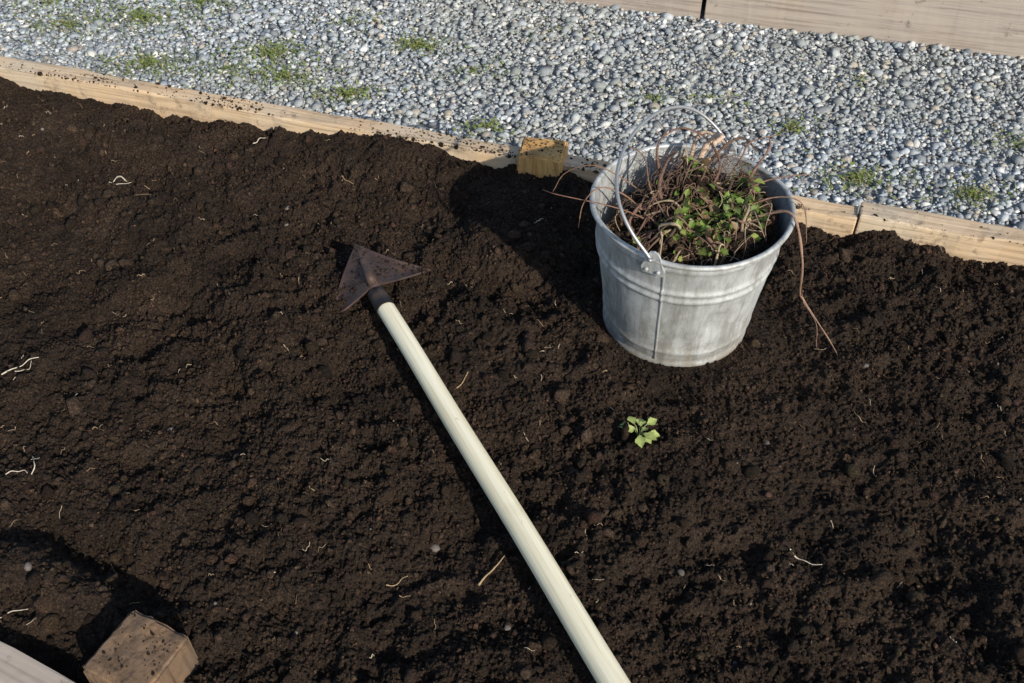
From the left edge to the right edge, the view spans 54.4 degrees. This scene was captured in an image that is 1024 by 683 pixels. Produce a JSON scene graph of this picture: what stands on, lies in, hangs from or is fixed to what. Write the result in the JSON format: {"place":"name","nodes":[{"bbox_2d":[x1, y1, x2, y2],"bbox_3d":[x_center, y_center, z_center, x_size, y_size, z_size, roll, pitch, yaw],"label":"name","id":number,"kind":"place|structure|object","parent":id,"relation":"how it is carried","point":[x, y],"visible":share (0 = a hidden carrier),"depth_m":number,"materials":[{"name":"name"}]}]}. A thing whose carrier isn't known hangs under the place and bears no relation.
{"place":"outdoors","nodes":[
{"label":"outdoors","id":0,"kind":"place"},
{"bbox_2d":[0,0,1023,229],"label":"ground","id":1,"kind":"structure","parent":0,"point":[957,166],"depth_m":2.57,"materials":[{"name":"grey gravel"}]},
{"bbox_2d":[83,610,198,682],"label":"wooden post","id":2,"kind":"object","parent":1,"relation":"on","point":[179,664],"visible":0.98,"depth_m":1.18,"materials":[{"name":"brown wood"}]},
{"bbox_2d":[0,0,1023,214],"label":"gravel weeds","id":3,"kind":"object","parent":1,"relation":"on","point":[415,43],"visible":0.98,"depth_m":2.60,"materials":[{"name":"green plant"}]},
{"bbox_2d":[0,56,1023,682],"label":"raised garden bed","id":4,"kind":"object","parent":1,"relation":"on","point":[966,238],"visible":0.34,"depth_m":1.97,"materials":[{"name":"beige wood"}]},
{"bbox_2d":[0,62,1017,243],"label":"spilled crumbs","id":5,"kind":"object","parent":4,"relation":"on","point":[441,144],"visible":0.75,"depth_m":2.01,"materials":[{"name":"soil"}]},
{"bbox_2d":[0,76,1023,682],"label":"garden soil","id":6,"kind":"structure","parent":4,"relation":"in","point":[736,530],"depth_m":1.47,"materials":[{"name":"brown soil"}]},
{"bbox_2d":[336,244,630,682],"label":"garden hoe","id":7,"kind":"object","parent":6,"relation":"on","point":[367,270],"visible":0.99,"depth_m":1.38,"materials":[{"name":"beige wood"}]},
{"bbox_2d":[0,92,1019,675],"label":"root and straw debris","id":8,"kind":"object","parent":6,"relation":"on","point":[378,358],"visible":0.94,"depth_m":1.51,"materials":[{"name":"beige plant"}]},
{"bbox_2d":[24,128,998,664],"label":"soil stones","id":9,"kind":"object","parent":6,"relation":"on","point":[432,548],"visible":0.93,"depth_m":1.35,"materials":[{"name":"grey stone"}]},
{"bbox_2d":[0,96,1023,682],"bbox_3d":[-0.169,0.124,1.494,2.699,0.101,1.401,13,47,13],"label":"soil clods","id":10,"kind":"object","parent":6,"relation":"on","point":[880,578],"visible":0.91,"depth_m":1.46,"materials":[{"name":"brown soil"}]},
{"bbox_2d":[619,416,659,447],"bbox_3d":[0.192,0.131,1.465,0.050,0.031,0.061,-25,50,-23],"label":"seedling plant","id":11,"kind":"object","parent":6,"relation":"on","point":[648,437],"visible":1,"depth_m":1.46,"materials":[{"name":"green plant"}]},
{"bbox_2d":[590,105,795,366],"bbox_3d":[0.272,-0.159,1.554,0.309,0.340,0.313,0,45,0],"label":"metal bucket","id":12,"kind":"object","parent":6,"relation":"on","point":[657,309],"visible":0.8,"depth_m":1.52,"materials":[{"name":"metal"}]},
{"bbox_2d":[542,127,837,355],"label":"pulled weeds","id":13,"kind":"object","parent":12,"relation":"in","point":[689,210],"visible":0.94,"depth_m":1.51,"materials":[{"name":"plant"}]},
{"bbox_2d":[517,137,567,177],"bbox_3d":[0.059,-0.229,2.061,0.092,0.410,0.077,9,46,9],"label":"wooden post","id":14,"kind":"object","parent":1,"relation":"on","point":[539,164],"visible":0.27,"depth_m":1.91,"materials":[{"name":"brown wood"}]},
{"bbox_2d":[97,137,564,681],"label":"wooden stakes","id":15,"kind":"object","parent":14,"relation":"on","point":[135,615],"visible":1,"depth_m":1.18,"materials":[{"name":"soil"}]},
{"bbox_2d":[544,0,1023,60],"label":"raised garden bed","id":16,"kind":"object","parent":1,"relation":"on","point":[993,27],"visible":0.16,"depth_m":2.69,"materials":[{"name":"wood"}]}
]}

